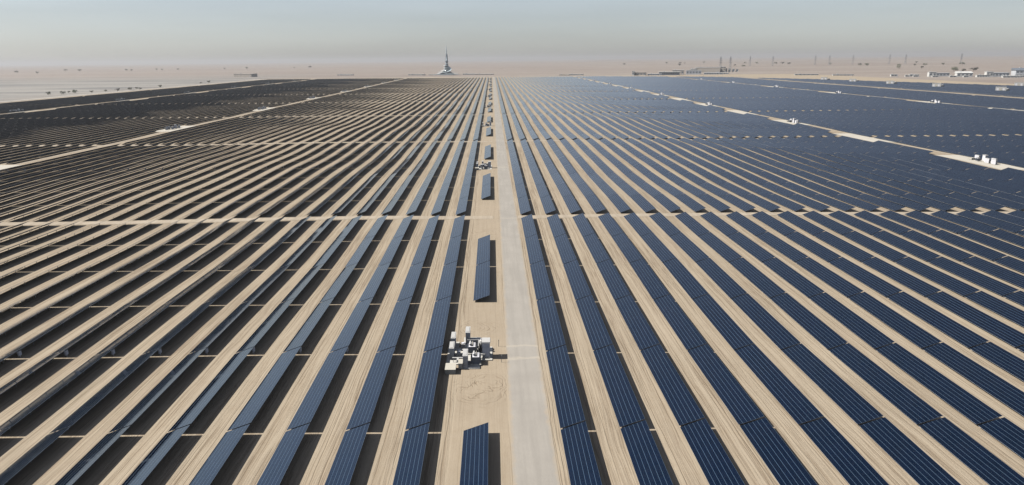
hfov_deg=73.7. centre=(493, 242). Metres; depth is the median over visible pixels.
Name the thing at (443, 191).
solar table
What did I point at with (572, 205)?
solar table
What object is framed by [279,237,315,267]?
solar table
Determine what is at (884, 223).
solar table
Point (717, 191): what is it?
solar table
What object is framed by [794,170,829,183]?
solar table
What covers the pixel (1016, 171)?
solar table
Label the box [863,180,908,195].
solar table
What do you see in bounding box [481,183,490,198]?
solar table
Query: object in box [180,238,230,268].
solar table
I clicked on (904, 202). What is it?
solar table
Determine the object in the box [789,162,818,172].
solar table
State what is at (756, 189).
solar table
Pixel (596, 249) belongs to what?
solar table
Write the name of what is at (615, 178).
solar table
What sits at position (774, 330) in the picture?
solar table
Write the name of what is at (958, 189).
solar table
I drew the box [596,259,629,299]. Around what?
solar table
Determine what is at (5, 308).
solar table
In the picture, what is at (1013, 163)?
solar table
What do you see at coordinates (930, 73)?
building
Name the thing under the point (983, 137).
solar table
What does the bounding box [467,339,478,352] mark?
blast wall
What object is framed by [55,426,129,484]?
solar table
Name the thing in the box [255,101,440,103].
cross track
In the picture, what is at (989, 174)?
solar table
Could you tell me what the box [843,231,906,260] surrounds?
solar table
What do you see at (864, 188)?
solar table
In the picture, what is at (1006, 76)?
building
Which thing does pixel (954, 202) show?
solar table
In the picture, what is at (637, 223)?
solar table
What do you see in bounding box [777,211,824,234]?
solar table
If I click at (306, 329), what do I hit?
solar table
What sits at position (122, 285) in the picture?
solar table
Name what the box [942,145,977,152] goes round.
solar table
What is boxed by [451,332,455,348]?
inverter cabinet
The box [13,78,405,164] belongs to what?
service track
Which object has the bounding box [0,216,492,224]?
cross track
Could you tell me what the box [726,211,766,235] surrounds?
solar table
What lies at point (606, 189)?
solar table
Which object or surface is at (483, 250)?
solar table
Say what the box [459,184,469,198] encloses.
solar table
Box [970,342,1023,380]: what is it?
solar table
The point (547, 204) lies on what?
solar table
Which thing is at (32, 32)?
sky
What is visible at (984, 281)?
solar table
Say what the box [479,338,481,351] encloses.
oil tank
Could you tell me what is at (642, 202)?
solar table
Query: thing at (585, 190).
solar table
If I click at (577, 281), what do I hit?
solar table
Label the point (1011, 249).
solar table
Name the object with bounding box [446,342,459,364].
station floor
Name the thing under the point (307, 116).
cross track
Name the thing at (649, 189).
solar table
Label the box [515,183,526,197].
solar table
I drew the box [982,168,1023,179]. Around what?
solar table
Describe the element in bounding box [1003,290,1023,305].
solar table
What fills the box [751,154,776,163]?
solar table
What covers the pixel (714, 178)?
solar table
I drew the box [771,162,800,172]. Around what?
solar table
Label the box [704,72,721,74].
building
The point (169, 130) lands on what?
station floor
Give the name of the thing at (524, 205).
solar table
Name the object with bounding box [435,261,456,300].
solar table
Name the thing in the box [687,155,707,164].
solar table
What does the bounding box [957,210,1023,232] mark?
solar table
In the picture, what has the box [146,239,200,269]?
solar table
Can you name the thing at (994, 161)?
inverter cabinet
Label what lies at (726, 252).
solar table
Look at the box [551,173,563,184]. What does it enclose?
solar table
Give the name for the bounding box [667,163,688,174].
solar table
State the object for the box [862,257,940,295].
solar table
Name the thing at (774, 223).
solar table
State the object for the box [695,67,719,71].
building
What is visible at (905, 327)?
solar table
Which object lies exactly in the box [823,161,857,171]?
solar table
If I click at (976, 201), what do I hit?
solar table
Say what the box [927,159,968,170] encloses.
solar table
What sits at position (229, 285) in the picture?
solar table
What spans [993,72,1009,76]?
building
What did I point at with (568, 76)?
field edge track
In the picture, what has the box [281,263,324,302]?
solar table
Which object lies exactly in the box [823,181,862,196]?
solar table
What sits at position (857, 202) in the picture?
solar table
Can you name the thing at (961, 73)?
building
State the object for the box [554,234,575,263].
solar table
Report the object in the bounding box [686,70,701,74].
building
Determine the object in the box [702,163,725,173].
solar table
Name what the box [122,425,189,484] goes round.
solar table
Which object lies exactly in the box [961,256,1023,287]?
solar table
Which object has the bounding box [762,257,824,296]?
solar table
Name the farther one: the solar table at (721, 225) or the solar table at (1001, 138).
the solar table at (1001, 138)
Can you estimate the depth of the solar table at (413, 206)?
238.15 m
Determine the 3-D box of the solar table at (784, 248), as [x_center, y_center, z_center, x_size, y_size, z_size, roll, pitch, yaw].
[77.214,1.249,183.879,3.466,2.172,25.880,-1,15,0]
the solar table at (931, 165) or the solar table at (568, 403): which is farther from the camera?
the solar table at (931, 165)
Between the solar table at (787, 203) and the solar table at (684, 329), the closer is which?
the solar table at (684, 329)
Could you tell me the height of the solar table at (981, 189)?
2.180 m
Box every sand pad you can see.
[727,110,758,114]
[837,133,891,141]
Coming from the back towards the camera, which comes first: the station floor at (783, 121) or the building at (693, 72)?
the building at (693, 72)
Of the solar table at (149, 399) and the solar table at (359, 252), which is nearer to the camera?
the solar table at (149, 399)
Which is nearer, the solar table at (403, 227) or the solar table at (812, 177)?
the solar table at (403, 227)
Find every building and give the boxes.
[234,73,257,76]
[634,72,645,75]
[659,71,679,74]
[672,69,683,73]
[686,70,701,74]
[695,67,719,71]
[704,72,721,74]
[720,66,725,71]
[832,74,853,75]
[927,71,936,76]
[936,73,949,75]
[955,71,972,76]
[975,74,989,76]
[984,71,993,76]
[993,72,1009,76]
[1002,75,1020,77]
[1011,67,1023,74]
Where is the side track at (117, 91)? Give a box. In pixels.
[2,79,258,101]
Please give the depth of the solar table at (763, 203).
238.21 m
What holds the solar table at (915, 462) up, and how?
on the desert ground
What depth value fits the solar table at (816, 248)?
182.44 m
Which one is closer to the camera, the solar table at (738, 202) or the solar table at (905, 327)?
the solar table at (905, 327)
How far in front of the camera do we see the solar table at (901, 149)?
364.98 m
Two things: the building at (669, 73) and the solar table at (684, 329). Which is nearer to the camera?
the solar table at (684, 329)
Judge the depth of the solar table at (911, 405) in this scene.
105.51 m
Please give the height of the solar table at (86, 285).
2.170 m
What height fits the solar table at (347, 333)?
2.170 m
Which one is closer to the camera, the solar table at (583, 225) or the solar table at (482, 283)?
the solar table at (482, 283)
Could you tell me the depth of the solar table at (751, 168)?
314.88 m
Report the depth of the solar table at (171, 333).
130.69 m
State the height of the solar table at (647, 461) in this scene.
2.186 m
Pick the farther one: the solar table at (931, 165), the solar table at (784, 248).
the solar table at (931, 165)
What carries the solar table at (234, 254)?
on the desert ground
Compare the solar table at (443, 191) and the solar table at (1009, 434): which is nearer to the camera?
the solar table at (1009, 434)
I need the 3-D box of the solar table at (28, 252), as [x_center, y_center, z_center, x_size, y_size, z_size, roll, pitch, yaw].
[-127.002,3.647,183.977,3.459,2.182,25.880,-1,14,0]
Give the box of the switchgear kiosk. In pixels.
[482,337,489,357]
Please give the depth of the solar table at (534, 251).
182.41 m
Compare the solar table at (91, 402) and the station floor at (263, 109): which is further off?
the station floor at (263, 109)
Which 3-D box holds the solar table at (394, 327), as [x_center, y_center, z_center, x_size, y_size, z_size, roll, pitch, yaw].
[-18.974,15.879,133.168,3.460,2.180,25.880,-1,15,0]
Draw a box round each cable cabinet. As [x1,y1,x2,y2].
[445,363,455,374]
[458,359,462,368]
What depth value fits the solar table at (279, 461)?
87.73 m
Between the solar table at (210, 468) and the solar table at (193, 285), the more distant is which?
the solar table at (193, 285)
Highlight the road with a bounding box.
[493,77,559,484]
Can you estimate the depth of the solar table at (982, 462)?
86.74 m
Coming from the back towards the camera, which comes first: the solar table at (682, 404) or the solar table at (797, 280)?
the solar table at (797, 280)
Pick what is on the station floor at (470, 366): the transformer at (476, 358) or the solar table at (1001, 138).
the transformer at (476, 358)
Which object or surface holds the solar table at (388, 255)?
on the desert ground
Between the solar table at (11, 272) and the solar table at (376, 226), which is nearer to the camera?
the solar table at (11, 272)
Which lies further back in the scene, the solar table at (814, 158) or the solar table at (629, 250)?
the solar table at (814, 158)
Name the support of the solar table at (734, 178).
on the desert ground
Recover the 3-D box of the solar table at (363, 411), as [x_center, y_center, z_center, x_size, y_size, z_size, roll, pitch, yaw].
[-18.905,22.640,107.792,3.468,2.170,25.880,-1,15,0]
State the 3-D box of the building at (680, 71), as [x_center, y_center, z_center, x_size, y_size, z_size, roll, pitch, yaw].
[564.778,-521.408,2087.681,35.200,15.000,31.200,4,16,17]
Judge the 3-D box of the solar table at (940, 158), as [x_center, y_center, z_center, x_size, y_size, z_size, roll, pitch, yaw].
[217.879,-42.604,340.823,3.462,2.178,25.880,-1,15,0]
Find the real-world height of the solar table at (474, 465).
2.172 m
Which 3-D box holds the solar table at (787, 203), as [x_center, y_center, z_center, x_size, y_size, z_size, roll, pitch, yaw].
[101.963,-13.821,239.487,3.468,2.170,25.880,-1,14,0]
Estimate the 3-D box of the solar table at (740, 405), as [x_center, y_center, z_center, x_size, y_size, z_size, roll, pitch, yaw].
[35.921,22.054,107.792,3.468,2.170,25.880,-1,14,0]
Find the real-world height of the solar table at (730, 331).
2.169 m
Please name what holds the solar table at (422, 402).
on the desert ground
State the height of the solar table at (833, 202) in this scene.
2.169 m
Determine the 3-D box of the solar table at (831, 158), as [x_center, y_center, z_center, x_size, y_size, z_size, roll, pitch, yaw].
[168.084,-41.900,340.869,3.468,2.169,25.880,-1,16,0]
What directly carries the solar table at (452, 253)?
on the desert ground
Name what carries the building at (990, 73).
on the desert ground
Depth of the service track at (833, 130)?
469.28 m
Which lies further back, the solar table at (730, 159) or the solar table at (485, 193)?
the solar table at (730, 159)
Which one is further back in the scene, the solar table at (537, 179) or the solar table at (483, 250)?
the solar table at (537, 179)
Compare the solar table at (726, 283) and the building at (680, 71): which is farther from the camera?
the building at (680, 71)
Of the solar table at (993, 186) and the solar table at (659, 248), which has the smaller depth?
the solar table at (659, 248)
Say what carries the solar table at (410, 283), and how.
on the desert ground
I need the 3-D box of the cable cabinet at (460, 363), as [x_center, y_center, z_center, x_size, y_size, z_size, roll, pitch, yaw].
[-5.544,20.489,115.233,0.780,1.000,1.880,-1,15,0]
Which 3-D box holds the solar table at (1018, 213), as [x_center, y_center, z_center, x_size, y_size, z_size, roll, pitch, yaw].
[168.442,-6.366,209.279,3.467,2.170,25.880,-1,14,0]
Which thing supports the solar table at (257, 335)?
on the desert ground
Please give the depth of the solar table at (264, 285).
157.23 m
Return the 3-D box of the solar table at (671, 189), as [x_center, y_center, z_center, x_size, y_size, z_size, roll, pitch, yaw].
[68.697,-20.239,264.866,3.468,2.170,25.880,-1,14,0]
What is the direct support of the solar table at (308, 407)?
on the desert ground
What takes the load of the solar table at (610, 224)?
on the desert ground
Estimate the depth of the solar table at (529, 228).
207.77 m
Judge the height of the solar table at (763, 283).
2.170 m
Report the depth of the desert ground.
156.88 m
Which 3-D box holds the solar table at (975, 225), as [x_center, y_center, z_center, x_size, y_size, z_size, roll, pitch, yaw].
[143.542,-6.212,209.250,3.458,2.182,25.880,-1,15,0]
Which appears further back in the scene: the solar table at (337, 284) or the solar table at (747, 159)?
the solar table at (747, 159)
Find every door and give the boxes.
[483,344,485,355]
[486,344,489,355]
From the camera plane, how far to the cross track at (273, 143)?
432.75 m
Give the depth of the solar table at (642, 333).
131.22 m
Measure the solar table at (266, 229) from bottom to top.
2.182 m
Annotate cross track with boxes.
[0,141,491,146]
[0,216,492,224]
[106,115,430,118]
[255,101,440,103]
[505,137,873,141]
[517,211,1012,218]
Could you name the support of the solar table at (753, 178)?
on the desert ground
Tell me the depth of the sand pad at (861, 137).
433.10 m
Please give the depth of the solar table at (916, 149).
365.46 m
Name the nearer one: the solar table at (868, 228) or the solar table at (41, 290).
the solar table at (41, 290)
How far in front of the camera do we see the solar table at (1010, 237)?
190.18 m
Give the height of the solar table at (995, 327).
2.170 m
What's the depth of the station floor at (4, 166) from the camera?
346.37 m
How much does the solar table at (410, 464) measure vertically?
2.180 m
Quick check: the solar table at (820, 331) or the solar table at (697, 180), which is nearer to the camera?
the solar table at (820, 331)
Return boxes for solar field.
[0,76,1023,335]
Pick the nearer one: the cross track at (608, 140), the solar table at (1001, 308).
the solar table at (1001, 308)
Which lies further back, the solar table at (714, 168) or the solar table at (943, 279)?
the solar table at (714, 168)
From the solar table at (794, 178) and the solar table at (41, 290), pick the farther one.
the solar table at (794, 178)
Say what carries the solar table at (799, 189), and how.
on the desert ground
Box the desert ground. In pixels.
[0,55,1023,484]
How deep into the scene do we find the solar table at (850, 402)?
105.51 m
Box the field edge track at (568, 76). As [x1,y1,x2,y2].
[266,75,674,79]
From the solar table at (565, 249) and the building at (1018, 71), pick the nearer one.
the solar table at (565, 249)
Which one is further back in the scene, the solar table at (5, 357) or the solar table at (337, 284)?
the solar table at (337, 284)
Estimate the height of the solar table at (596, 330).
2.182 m
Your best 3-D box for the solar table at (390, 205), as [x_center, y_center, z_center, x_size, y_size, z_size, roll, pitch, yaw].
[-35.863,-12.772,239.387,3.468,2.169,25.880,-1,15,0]
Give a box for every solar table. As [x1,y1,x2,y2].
[0,221,53,240]
[0,241,54,263]
[0,266,24,279]
[0,301,20,312]
[0,349,111,430]
[0,350,63,394]
[0,351,16,363]
[0,427,69,484]
[1,300,98,357]
[9,266,89,305]
[49,265,124,304]
[49,299,138,356]
[49,349,157,433]
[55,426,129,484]
[88,265,157,303]
[96,299,177,355]
[109,348,205,432]
[115,239,172,268]
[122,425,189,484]
[126,265,190,303]
[143,299,215,354]
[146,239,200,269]
[164,265,223,303]
[168,347,252,431]
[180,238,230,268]
[189,298,255,353]
[189,424,249,484]
[204,264,257,302]
[213,238,258,268]
[221,217,258,241]
[227,347,299,430]
[236,298,294,352]
[242,264,290,302]
[247,238,286,267]
[249,216,285,241]
[257,423,309,484]
[278,216,310,240]
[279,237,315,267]
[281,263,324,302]
[283,298,333,352]
[287,346,347,429]
[306,215,336,240]
[312,236,345,267]
[319,263,356,302]
[325,423,369,484]
[330,297,372,352]
[331,196,355,214]
[335,215,361,239]
[345,236,373,266]
[346,347,394,429]
[356,196,377,214]
[358,262,390,301]
[363,215,387,239]
[377,297,411,352]
[378,235,403,265]
[381,196,399,214]
[393,215,412,238]
[393,423,429,484]
[397,261,423,301]
[405,346,442,429]
[406,196,422,213]
[411,235,432,265]
[421,215,438,238]
[424,296,450,351]
[431,196,445,214]
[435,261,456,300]
[437,184,449,198]
[444,235,461,264]
[450,215,464,238]
[455,196,467,214]
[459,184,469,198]
[460,423,487,484]
[473,261,489,300]
[476,235,489,264]
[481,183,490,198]
[513,173,523,185]
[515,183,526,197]
[518,196,530,213]
[521,214,536,237]
[525,234,543,263]
[530,260,552,299]
[532,173,543,184]
[536,183,548,197]
[537,295,564,350]
[540,195,555,213]
[546,345,584,427]
[547,214,564,236]
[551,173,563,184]
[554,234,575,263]
[556,182,571,197]
[561,421,601,484]
[563,194,580,212]
[563,260,590,299]
[570,173,584,184]
[572,213,594,236]
[576,295,612,349]
[577,182,593,196]
[583,233,609,262]
[585,194,605,212]
[589,173,604,184]
[593,344,644,426]
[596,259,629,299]
[597,182,616,196]
[598,164,614,174]
[598,213,622,236]
[607,173,624,184]
[608,194,630,212]
[612,232,642,262]
[614,295,658,349]
[616,163,632,174]
[617,182,638,196]
[620,420,672,484]
[624,212,651,235]
[626,173,644,184]
[629,258,668,298]
[631,193,655,211]
[633,163,650,174]
[638,182,660,196]
[640,344,703,425]
[641,232,675,261]
[644,173,665,184]
[649,212,680,235]
[650,163,669,174]
[653,194,679,211]
[653,294,705,349]
[658,182,683,196]
[663,258,707,298]
[664,172,685,184]
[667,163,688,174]
[669,232,708,261]
[675,212,709,235]
[676,193,704,211]
[679,182,705,196]
[680,419,744,484]
[682,172,706,184]
[684,163,707,173]
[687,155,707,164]
[688,344,763,424]
[692,294,752,349]
[696,258,746,297]
[698,194,730,210]
[698,232,741,261]
[699,182,728,196]
[700,172,726,184]
[700,212,738,235]
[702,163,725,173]
[703,155,724,164]
[719,155,741,164]
[719,172,747,184]
[720,162,744,173]
[720,182,750,196]
[721,193,755,210]
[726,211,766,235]
[727,232,774,261]
[729,257,784,297]
[731,293,800,349]
[734,344,823,423]
[735,154,759,163]
[737,162,763,173]
[739,171,767,184]
[740,182,773,196]
[740,418,816,484]
[743,194,780,210]
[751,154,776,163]
[752,211,795,234]
[754,162,782,172]
[756,232,808,261]
[757,171,788,184]
[761,182,796,196]
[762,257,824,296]
[766,194,804,210]
[768,154,794,163]
[770,293,847,348]
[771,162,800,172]
[775,171,807,183]
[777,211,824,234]
[779,146,804,154]
[781,181,818,196]
[781,343,882,423]
[783,153,810,163]
[785,231,841,261]
[788,194,829,210]
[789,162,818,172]
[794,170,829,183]
[795,257,862,296]
[799,153,828,162]
[800,417,888,484]
[801,181,840,196]
[802,211,853,234]
[806,161,837,172]
[809,292,893,348]
[811,194,854,210]
[814,170,849,183]
[814,231,874,260]
[816,153,846,162]
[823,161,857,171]
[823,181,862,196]
[828,211,881,233]
[829,257,901,296]
[829,343,942,423]
[832,170,869,182]
[834,194,879,210]
[843,181,884,195]
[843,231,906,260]
[848,292,941,347]
[854,210,911,233]
[855,193,903,210]
[860,417,960,484]
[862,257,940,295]
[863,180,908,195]
[872,230,939,260]
[874,140,902,147]
[876,343,1001,423]
[877,193,929,210]
[880,210,939,233]
[885,146,917,153]
[887,291,987,347]
[894,257,979,295]
[899,140,930,147]
[899,146,933,153]
[900,193,954,210]
[900,230,973,260]
[905,210,968,232]
[907,169,951,181]
[910,159,950,170]
[913,152,949,160]
[919,417,1023,484]
[923,193,979,210]
[923,342,1023,415]
[924,179,975,194]
[925,169,972,181]
[926,146,962,153]
[926,291,1023,346]
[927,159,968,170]
[927,257,1017,295]
[930,230,1006,259]
[931,210,997,232]
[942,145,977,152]
[944,159,988,169]
[945,168,992,180]
[945,192,1005,209]
[946,179,997,193]
[957,151,997,158]
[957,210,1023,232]
[958,145,993,152]
[958,229,1023,258]
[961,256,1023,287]
[964,168,1012,180]
[964,291,1023,326]
[966,179,1020,193]
[968,192,1023,209]
[969,135,1000,140]
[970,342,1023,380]
[975,151,1014,159]
[978,417,1023,458]
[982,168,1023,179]
[982,210,1023,226]
[983,135,1014,140]
[985,178,1023,190]
[987,229,1023,246]
[990,191,1023,203]
[994,256,1023,272]
[997,158,1023,167]
[1002,167,1023,174]
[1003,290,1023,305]
[1007,210,1023,218]
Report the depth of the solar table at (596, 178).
289.05 m
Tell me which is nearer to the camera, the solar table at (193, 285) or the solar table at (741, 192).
the solar table at (193, 285)
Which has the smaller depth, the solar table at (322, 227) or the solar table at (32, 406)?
the solar table at (32, 406)
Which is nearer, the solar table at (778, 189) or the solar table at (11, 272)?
the solar table at (11, 272)
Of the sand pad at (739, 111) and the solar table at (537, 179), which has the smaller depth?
the solar table at (537, 179)
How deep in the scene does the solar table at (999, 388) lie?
108.48 m
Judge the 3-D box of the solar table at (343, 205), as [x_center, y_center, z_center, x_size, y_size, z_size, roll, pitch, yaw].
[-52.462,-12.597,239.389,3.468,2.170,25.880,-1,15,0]
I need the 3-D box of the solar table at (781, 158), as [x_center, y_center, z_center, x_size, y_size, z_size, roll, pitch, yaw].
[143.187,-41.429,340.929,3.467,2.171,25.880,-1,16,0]
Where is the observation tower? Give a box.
[429,49,459,74]
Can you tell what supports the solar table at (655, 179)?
on the desert ground
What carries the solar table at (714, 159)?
on the desert ground
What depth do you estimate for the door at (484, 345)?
118.03 m
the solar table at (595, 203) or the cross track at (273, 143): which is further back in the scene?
the cross track at (273, 143)
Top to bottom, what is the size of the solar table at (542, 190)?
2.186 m
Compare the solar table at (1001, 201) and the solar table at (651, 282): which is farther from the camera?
the solar table at (1001, 201)
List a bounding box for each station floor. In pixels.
[0,165,19,169]
[155,126,192,131]
[253,107,276,110]
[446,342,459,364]
[462,337,480,368]
[480,347,491,360]
[774,120,809,124]
[937,155,1023,169]
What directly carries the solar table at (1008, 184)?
on the desert ground
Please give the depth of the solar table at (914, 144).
390.65 m
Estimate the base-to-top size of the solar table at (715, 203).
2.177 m
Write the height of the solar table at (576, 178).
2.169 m
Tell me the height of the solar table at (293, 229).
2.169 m
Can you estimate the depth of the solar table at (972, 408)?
105.54 m
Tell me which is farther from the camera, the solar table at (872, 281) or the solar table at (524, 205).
the solar table at (524, 205)
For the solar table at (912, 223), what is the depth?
207.92 m
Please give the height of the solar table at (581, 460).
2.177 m
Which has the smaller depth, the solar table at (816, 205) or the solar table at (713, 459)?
the solar table at (713, 459)
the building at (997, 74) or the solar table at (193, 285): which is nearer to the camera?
the solar table at (193, 285)
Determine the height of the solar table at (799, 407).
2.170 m
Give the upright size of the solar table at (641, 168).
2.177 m
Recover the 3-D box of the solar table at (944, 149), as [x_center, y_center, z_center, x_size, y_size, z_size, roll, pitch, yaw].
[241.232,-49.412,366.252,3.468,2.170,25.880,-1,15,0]
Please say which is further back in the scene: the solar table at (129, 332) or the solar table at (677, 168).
the solar table at (677, 168)
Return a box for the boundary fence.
[740,76,1021,96]
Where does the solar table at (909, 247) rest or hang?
on the desert ground
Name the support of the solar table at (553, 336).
on the desert ground
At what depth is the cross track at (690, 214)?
225.07 m
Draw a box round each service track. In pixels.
[3,79,310,113]
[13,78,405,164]
[598,81,955,154]
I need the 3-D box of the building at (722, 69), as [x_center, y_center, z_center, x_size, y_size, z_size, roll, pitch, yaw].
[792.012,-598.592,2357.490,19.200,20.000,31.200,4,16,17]
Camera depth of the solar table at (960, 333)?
131.27 m
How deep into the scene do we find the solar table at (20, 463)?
88.62 m
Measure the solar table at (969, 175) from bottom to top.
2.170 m
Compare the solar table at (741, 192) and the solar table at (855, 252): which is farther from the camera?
the solar table at (741, 192)
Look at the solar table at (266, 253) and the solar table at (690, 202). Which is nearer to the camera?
the solar table at (266, 253)
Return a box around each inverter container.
[932,83,940,86]
[995,87,1006,90]
[1014,82,1023,85]
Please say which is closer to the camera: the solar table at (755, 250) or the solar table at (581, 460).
the solar table at (581, 460)
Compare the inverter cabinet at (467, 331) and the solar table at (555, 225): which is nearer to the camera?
the inverter cabinet at (467, 331)
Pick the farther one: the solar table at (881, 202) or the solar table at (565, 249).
the solar table at (881, 202)
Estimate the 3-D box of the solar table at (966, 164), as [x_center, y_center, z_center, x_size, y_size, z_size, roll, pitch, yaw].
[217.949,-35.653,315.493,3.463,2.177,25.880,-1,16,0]
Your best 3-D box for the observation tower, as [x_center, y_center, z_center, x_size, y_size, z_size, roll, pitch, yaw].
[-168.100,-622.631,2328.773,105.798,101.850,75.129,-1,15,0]
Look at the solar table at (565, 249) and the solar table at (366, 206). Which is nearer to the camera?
the solar table at (565, 249)
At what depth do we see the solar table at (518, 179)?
289.11 m
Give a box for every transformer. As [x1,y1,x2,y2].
[467,341,476,354]
[471,351,480,364]
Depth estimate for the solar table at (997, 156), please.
339.12 m
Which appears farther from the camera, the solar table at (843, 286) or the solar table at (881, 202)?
the solar table at (881, 202)
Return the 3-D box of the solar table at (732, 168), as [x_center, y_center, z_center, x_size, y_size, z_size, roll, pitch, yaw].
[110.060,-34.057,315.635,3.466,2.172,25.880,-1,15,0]
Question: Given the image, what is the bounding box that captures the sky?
[0,0,1023,65]
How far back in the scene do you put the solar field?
578.16 m
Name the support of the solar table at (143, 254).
on the desert ground
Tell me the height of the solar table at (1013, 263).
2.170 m
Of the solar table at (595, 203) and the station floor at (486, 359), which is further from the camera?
the solar table at (595, 203)
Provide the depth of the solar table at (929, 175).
289.21 m
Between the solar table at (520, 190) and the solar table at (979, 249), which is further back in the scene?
the solar table at (520, 190)
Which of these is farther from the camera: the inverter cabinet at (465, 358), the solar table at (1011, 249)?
the solar table at (1011, 249)
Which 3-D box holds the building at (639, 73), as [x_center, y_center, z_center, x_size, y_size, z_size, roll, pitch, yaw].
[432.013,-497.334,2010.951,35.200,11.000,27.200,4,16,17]
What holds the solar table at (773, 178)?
on the desert ground
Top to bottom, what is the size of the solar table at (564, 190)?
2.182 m
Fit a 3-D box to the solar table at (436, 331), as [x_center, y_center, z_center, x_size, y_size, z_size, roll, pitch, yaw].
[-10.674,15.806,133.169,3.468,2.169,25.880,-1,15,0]
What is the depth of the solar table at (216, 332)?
130.77 m
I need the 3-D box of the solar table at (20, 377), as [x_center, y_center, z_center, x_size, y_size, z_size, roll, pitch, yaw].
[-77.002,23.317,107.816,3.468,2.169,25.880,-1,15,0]
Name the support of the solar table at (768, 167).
on the desert ground
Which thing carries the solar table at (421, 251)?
on the desert ground
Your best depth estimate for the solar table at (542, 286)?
156.84 m
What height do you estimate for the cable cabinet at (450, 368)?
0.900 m
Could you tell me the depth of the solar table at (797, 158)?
339.90 m
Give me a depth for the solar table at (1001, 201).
238.88 m
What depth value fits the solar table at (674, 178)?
289.21 m
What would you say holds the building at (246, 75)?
on the desert ground
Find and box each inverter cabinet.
[449,341,454,359]
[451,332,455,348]
[462,349,467,367]
[465,326,469,343]
[991,159,997,164]
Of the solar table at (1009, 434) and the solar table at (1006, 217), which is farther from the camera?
the solar table at (1006, 217)
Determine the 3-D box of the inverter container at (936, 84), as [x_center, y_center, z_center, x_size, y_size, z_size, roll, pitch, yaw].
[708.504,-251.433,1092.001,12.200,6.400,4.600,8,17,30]
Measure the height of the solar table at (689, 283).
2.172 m
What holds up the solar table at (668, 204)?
on the desert ground
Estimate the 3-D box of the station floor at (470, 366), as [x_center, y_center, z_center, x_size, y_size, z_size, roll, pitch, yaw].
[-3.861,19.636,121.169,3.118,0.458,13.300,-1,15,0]
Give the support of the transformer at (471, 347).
on the station floor at (470, 366)
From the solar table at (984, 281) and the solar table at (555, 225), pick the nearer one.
the solar table at (984, 281)
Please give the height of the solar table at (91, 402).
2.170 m
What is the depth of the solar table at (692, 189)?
263.82 m
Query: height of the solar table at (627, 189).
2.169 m
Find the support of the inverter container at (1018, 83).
on the sand pad
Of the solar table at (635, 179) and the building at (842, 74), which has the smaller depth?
the solar table at (635, 179)
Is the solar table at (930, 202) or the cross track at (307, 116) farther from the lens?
the cross track at (307, 116)
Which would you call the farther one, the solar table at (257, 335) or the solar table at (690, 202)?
the solar table at (690, 202)
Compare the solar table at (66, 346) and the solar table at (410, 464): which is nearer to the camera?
the solar table at (410, 464)
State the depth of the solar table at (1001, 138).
415.93 m
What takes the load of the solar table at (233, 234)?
on the desert ground
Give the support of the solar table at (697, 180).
on the desert ground
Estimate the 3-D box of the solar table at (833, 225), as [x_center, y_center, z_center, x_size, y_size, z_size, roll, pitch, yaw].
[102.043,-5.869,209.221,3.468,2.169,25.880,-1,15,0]
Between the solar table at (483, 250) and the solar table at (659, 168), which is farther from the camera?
the solar table at (659, 168)
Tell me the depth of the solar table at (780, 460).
86.80 m
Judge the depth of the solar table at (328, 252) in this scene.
182.48 m
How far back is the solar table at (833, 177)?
289.37 m
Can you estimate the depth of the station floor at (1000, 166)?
322.96 m
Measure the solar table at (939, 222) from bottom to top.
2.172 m
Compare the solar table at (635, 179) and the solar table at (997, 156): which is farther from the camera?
the solar table at (997, 156)
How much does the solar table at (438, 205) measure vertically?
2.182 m
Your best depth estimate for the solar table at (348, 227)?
207.90 m
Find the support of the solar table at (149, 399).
on the desert ground
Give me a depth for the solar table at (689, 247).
182.34 m
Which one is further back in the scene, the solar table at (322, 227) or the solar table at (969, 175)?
the solar table at (969, 175)
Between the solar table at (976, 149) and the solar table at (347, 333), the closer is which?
the solar table at (347, 333)
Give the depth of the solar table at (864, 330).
131.27 m
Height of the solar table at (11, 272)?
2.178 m
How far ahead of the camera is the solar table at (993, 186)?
263.76 m
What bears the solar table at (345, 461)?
on the desert ground
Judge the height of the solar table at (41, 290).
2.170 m
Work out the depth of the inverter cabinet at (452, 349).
117.72 m
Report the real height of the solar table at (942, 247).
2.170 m
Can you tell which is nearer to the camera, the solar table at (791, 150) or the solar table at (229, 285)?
the solar table at (229, 285)
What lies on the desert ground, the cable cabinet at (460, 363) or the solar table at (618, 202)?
the solar table at (618, 202)
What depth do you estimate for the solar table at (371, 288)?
156.91 m
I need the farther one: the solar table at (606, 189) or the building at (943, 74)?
the building at (943, 74)
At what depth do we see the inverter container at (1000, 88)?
952.00 m
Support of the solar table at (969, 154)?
on the desert ground
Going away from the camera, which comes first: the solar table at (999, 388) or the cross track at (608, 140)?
the solar table at (999, 388)
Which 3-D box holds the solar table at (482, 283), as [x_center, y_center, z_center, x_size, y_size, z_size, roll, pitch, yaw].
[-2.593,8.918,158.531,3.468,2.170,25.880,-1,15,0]
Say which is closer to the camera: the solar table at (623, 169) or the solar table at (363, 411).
the solar table at (363, 411)
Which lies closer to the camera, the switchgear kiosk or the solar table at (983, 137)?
the switchgear kiosk
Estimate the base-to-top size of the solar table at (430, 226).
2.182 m
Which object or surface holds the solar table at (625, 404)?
on the desert ground
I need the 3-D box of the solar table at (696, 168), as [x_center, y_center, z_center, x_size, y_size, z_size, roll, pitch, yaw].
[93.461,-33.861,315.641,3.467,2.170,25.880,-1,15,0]

